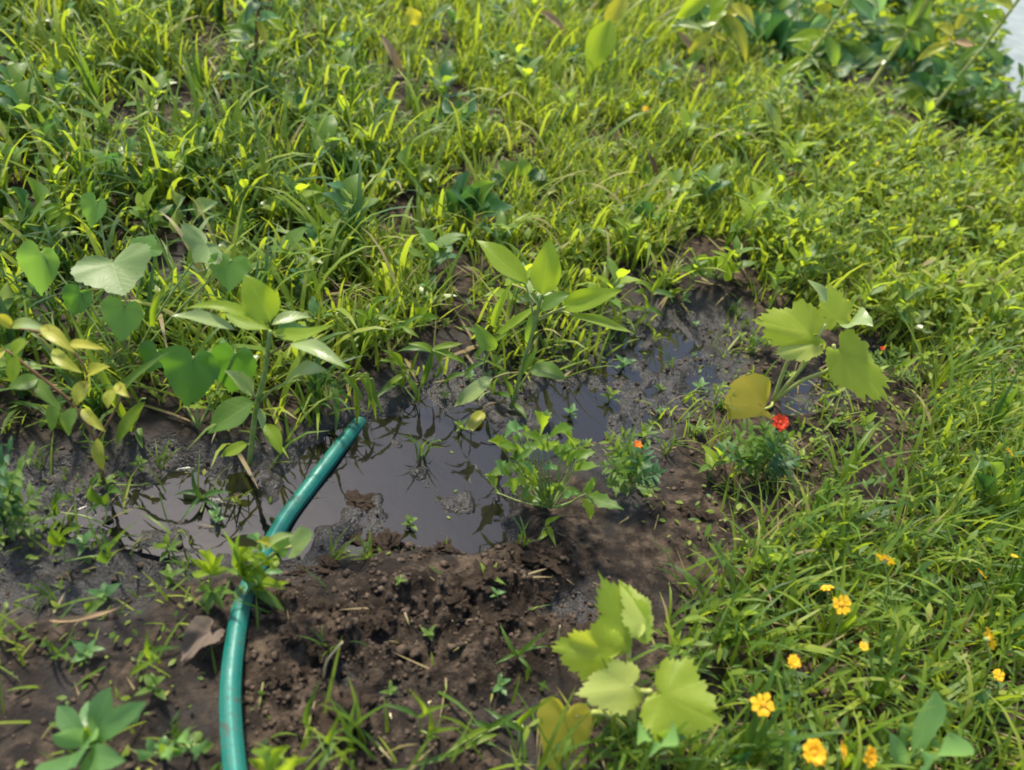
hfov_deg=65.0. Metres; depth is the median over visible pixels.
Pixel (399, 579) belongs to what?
weed sprout
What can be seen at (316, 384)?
grass tuft
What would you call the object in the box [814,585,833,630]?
yellow flower
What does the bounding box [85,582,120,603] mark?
weed sprout
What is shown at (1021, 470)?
broad leaved weed
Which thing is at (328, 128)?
weed
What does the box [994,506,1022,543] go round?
weed
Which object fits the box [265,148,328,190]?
grass tuft
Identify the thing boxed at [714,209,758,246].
grass tuft
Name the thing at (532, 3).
weed
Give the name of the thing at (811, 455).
grass tuft
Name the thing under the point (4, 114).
grass tuft
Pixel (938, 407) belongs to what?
weed
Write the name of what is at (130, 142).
weed
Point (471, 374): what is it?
weed sprout
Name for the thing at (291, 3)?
weed
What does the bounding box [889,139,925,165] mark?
grass tuft
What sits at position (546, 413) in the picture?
weed sprout
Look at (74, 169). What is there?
grass tuft
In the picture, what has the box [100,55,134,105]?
grass tuft
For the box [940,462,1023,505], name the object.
broad leaved weed
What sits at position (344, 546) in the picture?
grass tuft
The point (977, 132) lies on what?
weed
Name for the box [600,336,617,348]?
grass tuft
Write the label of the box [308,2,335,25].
weed
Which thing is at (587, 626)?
soil clod
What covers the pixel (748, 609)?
weed
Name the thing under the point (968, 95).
broad leaved weed
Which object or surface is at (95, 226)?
weed
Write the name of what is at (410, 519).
weed sprout
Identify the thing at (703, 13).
broad leaved weed
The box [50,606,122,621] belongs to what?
fallen leaf
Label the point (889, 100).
weed
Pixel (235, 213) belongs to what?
grass tuft
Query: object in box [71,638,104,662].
weed sprout
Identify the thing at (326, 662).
straw
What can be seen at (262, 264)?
grass tuft
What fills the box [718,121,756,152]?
weed
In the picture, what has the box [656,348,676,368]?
grass tuft
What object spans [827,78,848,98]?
weed
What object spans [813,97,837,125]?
weed
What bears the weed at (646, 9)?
on the ground at (634, 554)
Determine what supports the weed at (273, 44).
on the ground at (634, 554)
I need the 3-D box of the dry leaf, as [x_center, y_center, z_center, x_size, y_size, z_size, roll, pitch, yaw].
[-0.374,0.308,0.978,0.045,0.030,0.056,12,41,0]
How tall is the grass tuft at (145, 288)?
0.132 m
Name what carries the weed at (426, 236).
on the ground at (634, 554)
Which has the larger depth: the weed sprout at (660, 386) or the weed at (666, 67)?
the weed at (666, 67)
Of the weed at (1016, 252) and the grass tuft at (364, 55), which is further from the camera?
the grass tuft at (364, 55)
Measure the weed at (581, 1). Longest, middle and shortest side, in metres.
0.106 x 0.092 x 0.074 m
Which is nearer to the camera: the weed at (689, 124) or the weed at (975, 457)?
the weed at (975, 457)
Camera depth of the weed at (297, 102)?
1.98 m
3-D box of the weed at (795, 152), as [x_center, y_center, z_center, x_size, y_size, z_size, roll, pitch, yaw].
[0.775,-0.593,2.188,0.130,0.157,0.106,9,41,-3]
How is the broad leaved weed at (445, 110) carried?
on the ground at (634, 554)
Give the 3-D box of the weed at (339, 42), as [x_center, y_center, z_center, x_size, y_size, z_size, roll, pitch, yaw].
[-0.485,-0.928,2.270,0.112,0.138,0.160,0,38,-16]
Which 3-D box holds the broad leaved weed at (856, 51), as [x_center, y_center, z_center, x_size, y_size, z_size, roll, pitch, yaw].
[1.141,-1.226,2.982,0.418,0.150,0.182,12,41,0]
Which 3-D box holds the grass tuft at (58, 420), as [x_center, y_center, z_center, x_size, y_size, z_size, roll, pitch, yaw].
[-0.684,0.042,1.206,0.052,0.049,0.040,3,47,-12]
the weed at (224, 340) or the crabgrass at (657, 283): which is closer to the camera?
the weed at (224, 340)
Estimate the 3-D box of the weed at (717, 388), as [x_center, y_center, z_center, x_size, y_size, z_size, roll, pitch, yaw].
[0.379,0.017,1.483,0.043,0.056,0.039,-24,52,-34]
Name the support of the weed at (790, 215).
on the ground at (634, 554)
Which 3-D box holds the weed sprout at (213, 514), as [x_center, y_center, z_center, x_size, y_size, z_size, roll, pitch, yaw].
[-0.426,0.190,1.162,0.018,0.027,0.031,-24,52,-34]
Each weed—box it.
[0,0,9,28]
[0,41,24,64]
[0,48,41,80]
[0,62,45,115]
[0,77,53,132]
[0,141,35,182]
[0,167,14,210]
[0,263,26,286]
[0,281,22,320]
[0,314,128,484]
[0,342,41,378]
[0,436,45,540]
[1,236,16,269]
[3,176,76,230]
[3,294,27,336]
[4,195,43,239]
[7,296,32,345]
[10,209,46,240]
[16,192,251,372]
[20,112,84,165]
[24,224,78,247]
[32,162,80,195]
[39,68,101,121]
[40,59,53,90]
[41,183,84,226]
[45,2,78,24]
[54,119,87,144]
[65,148,149,205]
[66,145,123,173]
[67,33,117,85]
[67,99,130,152]
[78,219,109,236]
[80,307,106,340]
[90,0,147,35]
[118,134,153,167]
[120,29,167,70]
[122,185,174,234]
[123,69,181,125]
[126,125,167,151]
[134,736,188,760]
[135,284,177,325]
[138,140,203,187]
[138,340,257,428]
[144,0,173,18]
[147,272,183,304]
[151,68,177,97]
[151,186,219,231]
[159,726,213,761]
[169,0,189,13]
[169,105,190,130]
[170,125,230,167]
[182,387,225,420]
[184,87,213,117]
[190,546,234,613]
[200,240,257,270]
[201,331,224,349]
[217,54,252,92]
[219,45,289,80]
[219,110,265,155]
[219,337,259,358]
[221,175,257,213]
[221,526,312,610]
[225,298,245,329]
[226,0,255,43]
[234,152,260,185]
[248,745,311,769]
[251,0,271,6]
[252,226,322,270]
[260,173,320,234]
[260,183,329,220]
[264,37,293,59]
[268,0,300,14]
[276,199,308,227]
[277,177,306,213]
[281,87,324,121]
[282,18,310,40]
[282,264,327,307]
[297,114,372,180]
[297,295,338,338]
[298,224,335,268]
[302,205,347,240]
[305,302,336,327]
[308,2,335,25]
[310,65,339,88]
[319,95,361,132]
[320,31,358,65]
[321,172,381,233]
[322,47,361,83]
[326,300,377,326]
[327,143,370,173]
[343,123,386,154]
[349,3,375,26]
[351,309,373,345]
[369,162,392,187]
[372,95,402,125]
[378,141,438,188]
[384,299,439,325]
[397,226,465,276]
[412,104,447,139]
[416,226,462,267]
[417,275,457,309]
[423,171,512,217]
[424,60,478,107]
[432,89,478,128]
[436,7,462,40]
[470,23,489,40]
[482,210,518,245]
[484,5,517,27]
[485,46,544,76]
[485,261,542,316]
[486,48,511,74]
[489,0,512,8]
[490,156,558,192]
[503,40,531,73]
[508,55,543,91]
[510,280,551,303]
[525,0,549,16]
[549,0,571,11]
[549,84,590,125]
[562,45,584,64]
[564,51,584,66]
[573,0,592,5]
[583,256,639,314]
[585,0,627,87]
[602,717,687,757]
[610,216,651,259]
[616,201,675,228]
[624,84,652,109]
[626,232,648,257]
[630,30,650,46]
[644,4,655,26]
[645,57,681,91]
[650,622,696,660]
[663,167,685,196]
[668,5,721,32]
[668,105,707,151]
[672,181,701,208]
[675,26,687,49]
[675,739,761,769]
[678,57,699,82]
[681,247,713,292]
[682,250,740,280]
[688,162,731,202]
[698,440,733,478]
[705,5,825,58]
[711,235,760,280]
[712,381,730,401]
[714,75,758,98]
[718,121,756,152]
[720,103,773,144]
[723,598,761,641]
[725,0,809,20]
[729,186,784,242]
[732,86,752,104]
[735,0,764,5]
[740,537,788,585]
[745,203,803,226]
[747,181,775,201]
[749,336,770,352]
[757,98,770,118]
[760,52,784,71]
[761,719,802,769]
[763,74,799,108]
[764,169,786,193]
[765,203,806,253]
[766,190,797,229]
[766,259,796,302]
[767,668,802,702]
[769,39,873,76]
[774,240,827,293]
[775,71,795,92]
[776,129,816,175]
[776,141,819,174]
[785,73,803,85]
[793,146,814,177]
[797,70,820,96]
[799,69,839,106]
[801,0,890,33]
[803,201,821,226]
[807,136,825,162]
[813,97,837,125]
[820,153,866,191]
[821,227,852,271]
[825,556,847,578]
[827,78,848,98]
[829,132,861,159]
[835,669,880,714]
[844,66,869,95]
[847,208,889,244]
[852,275,892,328]
[853,412,878,443]
[854,86,881,119]
[855,34,938,75]
[857,107,895,147]
[858,144,900,179]
[863,365,894,403]
[863,722,973,769]
[875,230,913,265]
[878,85,903,115]
[878,281,927,324]
[880,67,907,102]
[882,188,925,221]
[884,636,922,669]
[886,120,931,166]
[887,0,1006,31]
[888,0,914,15]
[889,691,946,768]
[892,59,994,108]
[893,408,912,432]
[895,133,915,150]
[898,101,946,132]
[904,560,941,617]
[909,271,960,299]
[913,97,939,121]
[913,351,937,373]
[914,456,952,492]
[917,214,970,267]
[923,110,946,134]
[928,39,1014,75]
[929,214,969,242]
[931,398,958,426]
[932,156,969,202]
[937,78,1023,124]
[937,281,986,321]
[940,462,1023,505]
[945,166,976,194]
[945,249,997,295]
[945,285,1017,325]
[946,155,966,168]
[950,334,980,358]
[954,128,987,152]
[956,453,993,490]
[956,535,985,580]
[961,676,999,728]
[972,103,1023,139]
[978,339,1002,359]
[979,630,1023,675]
[982,224,1018,245]
[983,122,1012,156]
[990,456,1023,487]
[991,285,1023,337]
[992,191,1019,223]
[994,239,1023,275]
[994,269,1017,288]
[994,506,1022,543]
[995,236,1023,264]
[997,163,1023,191]
[999,438,1023,465]
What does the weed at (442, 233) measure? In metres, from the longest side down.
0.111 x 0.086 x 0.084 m
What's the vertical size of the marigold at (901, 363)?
0.083 m
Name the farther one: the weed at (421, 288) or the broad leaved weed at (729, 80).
the broad leaved weed at (729, 80)
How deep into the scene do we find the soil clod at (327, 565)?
1.10 m
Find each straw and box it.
[322,642,342,681]
[555,625,560,652]
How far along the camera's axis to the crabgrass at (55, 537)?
1.01 m
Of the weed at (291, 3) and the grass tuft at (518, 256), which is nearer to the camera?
the grass tuft at (518, 256)
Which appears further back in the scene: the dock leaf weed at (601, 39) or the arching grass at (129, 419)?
the dock leaf weed at (601, 39)
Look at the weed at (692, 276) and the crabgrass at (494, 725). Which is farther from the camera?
the weed at (692, 276)
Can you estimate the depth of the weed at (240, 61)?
2.06 m
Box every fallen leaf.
[4,630,15,640]
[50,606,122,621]
[83,600,106,613]
[380,33,401,72]
[395,67,403,77]
[405,7,421,25]
[429,4,452,20]
[540,11,564,35]
[646,150,657,188]
[677,31,691,48]
[762,98,780,141]
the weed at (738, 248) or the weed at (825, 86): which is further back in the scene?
the weed at (825, 86)
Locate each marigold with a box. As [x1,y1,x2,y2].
[598,426,666,497]
[715,413,801,485]
[869,343,921,384]
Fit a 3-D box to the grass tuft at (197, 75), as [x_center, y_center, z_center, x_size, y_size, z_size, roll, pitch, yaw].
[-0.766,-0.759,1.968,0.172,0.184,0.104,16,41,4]
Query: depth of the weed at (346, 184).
1.64 m
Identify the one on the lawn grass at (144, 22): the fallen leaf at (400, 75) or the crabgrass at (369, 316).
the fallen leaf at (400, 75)
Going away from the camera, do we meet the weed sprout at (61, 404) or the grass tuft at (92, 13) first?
the weed sprout at (61, 404)
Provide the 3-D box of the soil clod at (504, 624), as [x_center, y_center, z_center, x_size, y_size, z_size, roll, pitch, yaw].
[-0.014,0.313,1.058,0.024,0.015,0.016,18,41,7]
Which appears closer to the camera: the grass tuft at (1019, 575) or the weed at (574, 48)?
the grass tuft at (1019, 575)
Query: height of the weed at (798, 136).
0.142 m
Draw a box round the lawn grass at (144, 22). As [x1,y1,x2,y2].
[0,0,1023,488]
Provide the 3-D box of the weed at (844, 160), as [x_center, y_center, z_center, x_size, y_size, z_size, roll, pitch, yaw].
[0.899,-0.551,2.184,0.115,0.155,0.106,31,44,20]
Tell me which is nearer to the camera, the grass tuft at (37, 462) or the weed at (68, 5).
the grass tuft at (37, 462)
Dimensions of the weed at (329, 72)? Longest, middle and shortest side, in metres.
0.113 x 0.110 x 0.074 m
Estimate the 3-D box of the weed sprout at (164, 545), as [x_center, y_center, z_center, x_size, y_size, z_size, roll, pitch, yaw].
[-0.472,0.228,1.108,0.042,0.038,0.033,-14,47,-27]
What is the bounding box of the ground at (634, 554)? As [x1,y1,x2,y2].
[0,0,1023,769]
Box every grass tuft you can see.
[0,0,9,15]
[0,2,45,79]
[0,48,75,150]
[0,93,13,134]
[0,147,11,212]
[0,230,49,280]
[0,232,60,289]
[0,242,73,330]
[0,293,58,359]
[0,330,31,398]
[0,601,24,637]
[1,411,19,433]
[3,213,124,279]
[13,447,49,471]
[16,578,58,612]
[24,31,126,118]
[28,107,126,191]
[33,10,105,72]
[34,399,73,429]
[36,57,79,82]
[39,624,76,661]
[40,0,76,37]
[42,11,125,50]
[43,345,113,418]
[52,150,128,199]
[72,256,191,346]
[83,428,115,446]
[85,0,100,22]
[96,129,165,212]
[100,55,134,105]
[103,206,171,238]
[107,87,160,134]
[124,141,179,169]
[125,42,184,89]
[132,269,175,306]
[135,94,241,158]
[135,262,209,301]
[139,142,208,195]
[144,439,182,469]
[146,1,191,25]
[153,28,231,104]
[164,552,193,573]
[165,713,198,744]
[173,230,293,335]
[176,253,232,323]
[187,80,257,142]
[202,152,269,241]
[203,0,223,22]
[208,19,239,55]
[210,41,236,85]
[215,125,267,179]
[219,33,284,126]
[219,203,268,260]
[221,490,250,504]
[228,249,301,283]
[237,45,276,104]
[239,0,302,40]
[258,28,287,68]
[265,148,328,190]
[284,53,341,101]
[297,624,343,656]
[303,676,366,764]
[304,320,364,413]
[311,138,364,206]
[314,135,368,176]
[315,2,365,44]
[319,158,416,258]
[323,69,379,115]
[324,92,369,141]
[329,293,412,361]
[330,526,357,560]
[332,31,385,70]
[337,52,384,89]
[344,17,377,62]
[347,529,371,559]
[396,123,430,156]
[398,431,441,460]
[401,0,412,13]
[406,69,433,118]
[439,52,468,74]
[449,109,495,158]
[493,61,521,91]
[498,239,540,262]
[502,186,549,247]
[510,515,536,546]
[515,305,525,345]
[525,103,584,154]
[545,165,591,201]
[564,3,585,36]
[585,53,627,89]
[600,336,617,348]
[613,76,643,114]
[621,327,637,342]
[624,141,663,186]
[625,45,662,75]
[627,109,654,139]
[639,222,676,255]
[647,80,677,104]
[647,324,667,341]
[648,193,677,233]
[649,433,685,457]
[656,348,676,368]
[661,240,705,281]
[681,387,704,402]
[682,393,713,407]
[705,586,816,656]
[710,418,731,440]
[713,635,858,769]
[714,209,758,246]
[715,390,742,411]
[724,174,754,212]
[726,298,741,314]
[727,303,745,317]
[732,308,753,328]
[735,62,755,91]
[735,520,768,556]
[738,139,759,163]
[741,80,762,113]
[746,325,764,355]
[772,169,819,194]
[784,29,815,84]
[785,458,866,520]
[789,512,919,590]
[789,704,942,769]
[805,551,892,645]
[807,74,835,106]
[808,436,828,459]
[815,400,923,489]
[819,392,838,402]
[831,410,854,427]
[832,321,849,330]
[844,268,914,310]
[846,525,876,541]
[847,502,871,516]
[854,167,876,193]
[863,314,885,337]
[864,499,982,561]
[864,619,918,725]
[869,217,909,254]
[885,350,899,362]
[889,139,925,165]
[903,93,924,112]
[903,261,965,306]
[905,390,933,414]
[905,725,968,769]
[918,362,933,383]
[922,322,998,388]
[924,334,941,360]
[943,300,973,348]
[953,425,1023,472]
[956,355,1023,445]
[961,649,1023,716]
[967,534,1023,612]
[970,587,1023,657]
[978,347,1023,391]
[988,516,1023,565]
[990,418,1023,523]
[997,143,1018,168]
[1001,256,1023,282]
[1013,760,1021,769]
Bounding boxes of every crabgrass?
[41,472,124,524]
[47,518,134,563]
[130,632,180,676]
[175,468,230,519]
[300,680,342,769]
[335,296,422,349]
[377,342,463,401]
[384,688,459,737]
[402,694,556,768]
[442,326,523,401]
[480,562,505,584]
[495,625,552,672]
[518,515,562,545]
[622,270,673,325]
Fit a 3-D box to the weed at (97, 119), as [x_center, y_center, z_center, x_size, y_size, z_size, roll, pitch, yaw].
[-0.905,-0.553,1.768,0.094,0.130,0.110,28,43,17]
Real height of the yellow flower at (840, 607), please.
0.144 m
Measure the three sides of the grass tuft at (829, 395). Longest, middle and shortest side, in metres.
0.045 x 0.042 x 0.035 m
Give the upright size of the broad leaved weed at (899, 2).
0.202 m
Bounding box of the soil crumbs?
[0,290,955,769]
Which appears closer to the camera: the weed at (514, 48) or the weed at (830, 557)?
the weed at (830, 557)
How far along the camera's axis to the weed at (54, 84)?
1.83 m
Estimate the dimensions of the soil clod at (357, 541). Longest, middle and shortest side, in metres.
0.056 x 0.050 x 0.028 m
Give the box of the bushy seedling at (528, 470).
[484,411,623,518]
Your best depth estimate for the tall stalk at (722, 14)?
2.50 m
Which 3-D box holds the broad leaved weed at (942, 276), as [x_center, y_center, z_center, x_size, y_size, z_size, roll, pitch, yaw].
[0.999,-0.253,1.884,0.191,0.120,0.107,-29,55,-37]
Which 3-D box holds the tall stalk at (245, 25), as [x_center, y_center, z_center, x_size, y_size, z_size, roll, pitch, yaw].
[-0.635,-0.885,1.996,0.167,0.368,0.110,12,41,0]
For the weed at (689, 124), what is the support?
on the ground at (634, 554)
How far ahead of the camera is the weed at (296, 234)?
1.52 m
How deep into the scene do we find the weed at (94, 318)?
1.34 m
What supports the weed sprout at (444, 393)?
on the ground at (634, 554)
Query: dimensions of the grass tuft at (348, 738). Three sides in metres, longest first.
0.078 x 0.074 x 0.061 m
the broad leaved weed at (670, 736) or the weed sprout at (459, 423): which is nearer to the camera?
the broad leaved weed at (670, 736)
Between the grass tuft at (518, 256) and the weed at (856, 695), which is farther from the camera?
the grass tuft at (518, 256)
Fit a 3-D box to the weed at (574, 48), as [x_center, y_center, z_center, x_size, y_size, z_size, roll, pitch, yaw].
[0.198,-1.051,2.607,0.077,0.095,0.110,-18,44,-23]
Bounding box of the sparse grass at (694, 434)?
[0,284,991,769]
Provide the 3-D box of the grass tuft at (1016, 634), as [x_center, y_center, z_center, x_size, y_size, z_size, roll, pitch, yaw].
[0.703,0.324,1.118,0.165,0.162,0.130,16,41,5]
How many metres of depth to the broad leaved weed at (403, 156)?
1.85 m
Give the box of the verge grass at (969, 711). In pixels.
[209,263,1023,769]
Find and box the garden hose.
[219,417,366,769]
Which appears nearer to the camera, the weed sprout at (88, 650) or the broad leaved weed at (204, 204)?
the weed sprout at (88, 650)
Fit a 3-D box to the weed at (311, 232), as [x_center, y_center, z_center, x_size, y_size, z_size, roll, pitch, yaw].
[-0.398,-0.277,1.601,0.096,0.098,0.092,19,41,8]
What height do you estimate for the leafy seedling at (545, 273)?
0.352 m
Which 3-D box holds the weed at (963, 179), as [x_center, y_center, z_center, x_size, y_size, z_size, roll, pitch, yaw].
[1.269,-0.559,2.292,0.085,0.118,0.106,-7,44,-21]
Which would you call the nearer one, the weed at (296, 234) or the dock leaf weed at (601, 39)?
the weed at (296, 234)
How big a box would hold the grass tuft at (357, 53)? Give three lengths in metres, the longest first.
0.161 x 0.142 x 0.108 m
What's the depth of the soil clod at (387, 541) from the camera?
1.15 m
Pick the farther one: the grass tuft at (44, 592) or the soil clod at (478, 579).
the soil clod at (478, 579)
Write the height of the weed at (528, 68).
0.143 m
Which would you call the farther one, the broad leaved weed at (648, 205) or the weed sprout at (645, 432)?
the broad leaved weed at (648, 205)
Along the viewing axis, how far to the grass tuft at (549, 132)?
2.11 m
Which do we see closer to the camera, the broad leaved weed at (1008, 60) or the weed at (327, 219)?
the weed at (327, 219)
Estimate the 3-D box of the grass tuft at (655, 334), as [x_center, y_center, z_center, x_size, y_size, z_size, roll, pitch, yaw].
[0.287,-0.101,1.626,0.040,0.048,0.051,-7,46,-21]
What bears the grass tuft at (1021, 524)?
on the ground at (634, 554)
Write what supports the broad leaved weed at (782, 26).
on the ground at (634, 554)
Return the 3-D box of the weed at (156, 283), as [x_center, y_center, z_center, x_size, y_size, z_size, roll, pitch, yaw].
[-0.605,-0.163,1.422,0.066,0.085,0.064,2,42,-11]
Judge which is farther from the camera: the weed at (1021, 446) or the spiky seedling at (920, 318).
the spiky seedling at (920, 318)
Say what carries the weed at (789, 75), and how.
on the ground at (634, 554)
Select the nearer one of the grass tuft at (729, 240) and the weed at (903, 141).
the grass tuft at (729, 240)
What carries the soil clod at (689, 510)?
on the ground at (634, 554)
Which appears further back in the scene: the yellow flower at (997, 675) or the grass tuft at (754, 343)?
the grass tuft at (754, 343)
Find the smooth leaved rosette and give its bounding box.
[35,687,146,769]
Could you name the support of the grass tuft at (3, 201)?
on the ground at (634, 554)
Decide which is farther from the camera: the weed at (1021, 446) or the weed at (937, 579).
the weed at (1021, 446)
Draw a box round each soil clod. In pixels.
[263,666,292,689]
[275,719,289,737]
[279,622,306,643]
[292,564,312,576]
[297,666,311,679]
[304,625,342,663]
[307,597,334,615]
[310,554,341,575]
[316,685,377,743]
[337,598,346,612]
[344,489,375,513]
[349,524,375,546]
[350,595,396,635]
[357,762,390,769]
[366,531,404,553]
[372,528,403,553]
[389,639,400,645]
[422,546,433,555]
[433,538,453,554]
[438,755,473,769]
[439,710,451,723]
[445,588,471,618]
[453,548,459,554]
[458,655,462,667]
[461,557,509,594]
[480,614,494,629]
[494,617,509,629]
[498,609,520,622]
[515,536,570,573]
[536,589,552,608]
[582,620,595,629]
[677,503,707,518]
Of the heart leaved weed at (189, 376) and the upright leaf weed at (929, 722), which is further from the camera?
the heart leaved weed at (189, 376)
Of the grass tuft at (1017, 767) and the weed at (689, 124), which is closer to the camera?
the grass tuft at (1017, 767)
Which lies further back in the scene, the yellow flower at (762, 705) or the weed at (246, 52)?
the weed at (246, 52)
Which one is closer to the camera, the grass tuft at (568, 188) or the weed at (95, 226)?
the weed at (95, 226)
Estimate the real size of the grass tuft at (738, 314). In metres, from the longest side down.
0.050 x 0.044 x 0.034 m
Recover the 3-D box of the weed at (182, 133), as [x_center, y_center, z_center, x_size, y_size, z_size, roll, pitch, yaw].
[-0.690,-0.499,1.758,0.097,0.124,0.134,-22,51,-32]
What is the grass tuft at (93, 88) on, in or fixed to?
on the ground at (634, 554)
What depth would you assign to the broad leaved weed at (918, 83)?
2.87 m
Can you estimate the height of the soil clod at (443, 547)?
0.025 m
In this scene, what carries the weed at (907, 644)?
on the ground at (634, 554)
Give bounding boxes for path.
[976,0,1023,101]
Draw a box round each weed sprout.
[0,525,9,546]
[41,397,66,422]
[67,528,95,555]
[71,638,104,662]
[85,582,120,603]
[92,473,115,489]
[129,455,146,472]
[133,672,165,699]
[151,533,183,560]
[159,564,185,585]
[209,506,224,523]
[380,679,398,694]
[395,574,406,584]
[401,514,417,530]
[420,624,435,640]
[439,390,450,397]
[454,418,468,431]
[465,370,474,380]
[490,587,505,599]
[492,672,510,694]
[544,409,551,417]
[563,403,577,417]
[578,438,594,447]
[601,386,619,402]
[615,354,636,367]
[635,422,659,445]
[645,419,655,429]
[655,382,665,391]
[655,405,663,414]
[683,291,691,302]
[687,419,707,435]
[692,377,708,391]
[735,330,748,342]
[784,370,794,379]
[792,447,808,466]
[814,430,831,447]
[824,415,839,427]
[827,383,847,399]
[838,447,848,459]
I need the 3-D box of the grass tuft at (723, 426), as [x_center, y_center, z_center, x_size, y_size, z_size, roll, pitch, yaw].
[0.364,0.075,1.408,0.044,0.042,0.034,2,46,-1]
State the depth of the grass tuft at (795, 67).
2.83 m
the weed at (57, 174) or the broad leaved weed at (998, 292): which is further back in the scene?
the broad leaved weed at (998, 292)
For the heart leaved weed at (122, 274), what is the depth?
1.22 m
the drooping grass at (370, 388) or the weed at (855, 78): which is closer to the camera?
the drooping grass at (370, 388)
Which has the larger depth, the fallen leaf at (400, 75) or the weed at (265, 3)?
the weed at (265, 3)
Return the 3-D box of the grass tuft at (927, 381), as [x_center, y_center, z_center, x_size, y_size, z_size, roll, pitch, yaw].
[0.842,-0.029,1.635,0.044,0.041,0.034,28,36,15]
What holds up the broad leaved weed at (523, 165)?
on the ground at (634, 554)
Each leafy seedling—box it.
[173,275,345,467]
[454,238,631,430]
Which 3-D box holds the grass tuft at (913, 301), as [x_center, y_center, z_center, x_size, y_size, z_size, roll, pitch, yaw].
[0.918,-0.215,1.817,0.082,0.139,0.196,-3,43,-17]
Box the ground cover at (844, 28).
[0,0,1023,769]
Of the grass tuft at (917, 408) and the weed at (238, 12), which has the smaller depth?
the grass tuft at (917, 408)
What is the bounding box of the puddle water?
[8,319,930,563]
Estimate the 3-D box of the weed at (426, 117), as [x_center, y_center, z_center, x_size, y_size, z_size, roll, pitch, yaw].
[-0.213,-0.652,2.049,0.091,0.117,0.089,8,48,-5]
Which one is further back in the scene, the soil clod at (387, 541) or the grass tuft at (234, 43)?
the grass tuft at (234, 43)
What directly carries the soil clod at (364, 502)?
on the ground at (634, 554)
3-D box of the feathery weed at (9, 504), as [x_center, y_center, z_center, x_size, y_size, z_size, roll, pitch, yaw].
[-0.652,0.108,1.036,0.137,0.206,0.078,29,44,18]
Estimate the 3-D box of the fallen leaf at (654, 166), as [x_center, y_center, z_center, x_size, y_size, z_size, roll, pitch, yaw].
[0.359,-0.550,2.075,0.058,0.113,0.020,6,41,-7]
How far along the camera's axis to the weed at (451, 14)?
2.66 m
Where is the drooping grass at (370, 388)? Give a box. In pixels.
[305,362,383,433]
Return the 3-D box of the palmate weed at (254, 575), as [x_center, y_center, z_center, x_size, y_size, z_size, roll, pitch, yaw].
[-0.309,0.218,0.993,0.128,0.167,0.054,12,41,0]
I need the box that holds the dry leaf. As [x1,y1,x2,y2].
[181,615,224,660]
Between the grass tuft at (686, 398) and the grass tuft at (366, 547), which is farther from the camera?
the grass tuft at (686, 398)
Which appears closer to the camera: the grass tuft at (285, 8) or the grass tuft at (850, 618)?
the grass tuft at (850, 618)
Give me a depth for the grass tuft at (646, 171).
2.07 m
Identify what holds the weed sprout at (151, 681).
on the ground at (634, 554)
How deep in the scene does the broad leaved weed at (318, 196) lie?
1.69 m
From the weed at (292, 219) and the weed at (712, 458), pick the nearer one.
the weed at (712, 458)
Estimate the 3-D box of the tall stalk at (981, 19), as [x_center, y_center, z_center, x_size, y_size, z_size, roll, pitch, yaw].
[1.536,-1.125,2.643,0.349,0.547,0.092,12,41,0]
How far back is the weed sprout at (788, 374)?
1.61 m
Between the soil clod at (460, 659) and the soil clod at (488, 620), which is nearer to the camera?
the soil clod at (460, 659)
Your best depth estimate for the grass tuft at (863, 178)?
2.23 m
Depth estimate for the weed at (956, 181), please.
2.19 m
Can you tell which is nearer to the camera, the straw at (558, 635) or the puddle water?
the straw at (558, 635)
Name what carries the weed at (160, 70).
on the ground at (634, 554)
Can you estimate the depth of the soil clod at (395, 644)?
1.04 m
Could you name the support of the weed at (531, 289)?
on the ground at (634, 554)
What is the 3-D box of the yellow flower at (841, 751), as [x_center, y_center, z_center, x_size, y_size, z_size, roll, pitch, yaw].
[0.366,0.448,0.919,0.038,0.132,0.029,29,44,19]
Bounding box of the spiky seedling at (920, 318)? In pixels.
[896,310,930,341]
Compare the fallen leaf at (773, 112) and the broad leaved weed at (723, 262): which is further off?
the fallen leaf at (773, 112)
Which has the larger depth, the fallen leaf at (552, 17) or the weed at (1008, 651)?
the fallen leaf at (552, 17)
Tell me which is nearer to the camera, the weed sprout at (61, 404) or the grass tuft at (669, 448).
the weed sprout at (61, 404)
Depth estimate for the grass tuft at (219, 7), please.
2.44 m
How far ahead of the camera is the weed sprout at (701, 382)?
1.56 m
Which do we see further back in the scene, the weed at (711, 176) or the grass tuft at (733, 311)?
the weed at (711, 176)
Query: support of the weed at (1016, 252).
on the ground at (634, 554)
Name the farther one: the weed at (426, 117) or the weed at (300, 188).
the weed at (426, 117)
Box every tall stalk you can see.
[225,0,285,99]
[669,0,754,92]
[766,0,878,105]
[862,0,954,92]
[916,0,1019,119]
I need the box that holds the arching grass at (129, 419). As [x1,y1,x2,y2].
[70,286,171,447]
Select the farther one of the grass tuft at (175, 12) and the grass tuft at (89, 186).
the grass tuft at (175, 12)
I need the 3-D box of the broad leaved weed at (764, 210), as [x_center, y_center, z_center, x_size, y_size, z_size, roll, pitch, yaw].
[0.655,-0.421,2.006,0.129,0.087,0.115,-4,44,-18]
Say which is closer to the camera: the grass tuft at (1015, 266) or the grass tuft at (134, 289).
the grass tuft at (134, 289)
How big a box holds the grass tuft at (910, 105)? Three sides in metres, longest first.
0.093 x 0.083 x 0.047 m
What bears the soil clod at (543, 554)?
on the ground at (634, 554)
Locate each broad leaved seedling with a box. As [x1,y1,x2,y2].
[537,572,724,769]
[723,280,889,419]
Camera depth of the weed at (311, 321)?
1.43 m
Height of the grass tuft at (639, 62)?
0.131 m
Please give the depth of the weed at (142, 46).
2.07 m
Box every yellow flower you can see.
[741,692,777,739]
[787,654,800,728]
[803,738,825,769]
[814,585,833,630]
[820,595,850,663]
[836,740,846,769]
[859,642,873,690]
[863,745,877,769]
[876,554,908,615]
[970,627,995,689]
[973,569,986,621]
[990,669,1004,698]
[995,554,1017,599]
[1003,447,1012,484]
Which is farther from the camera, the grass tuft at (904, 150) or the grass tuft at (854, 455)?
the grass tuft at (904, 150)

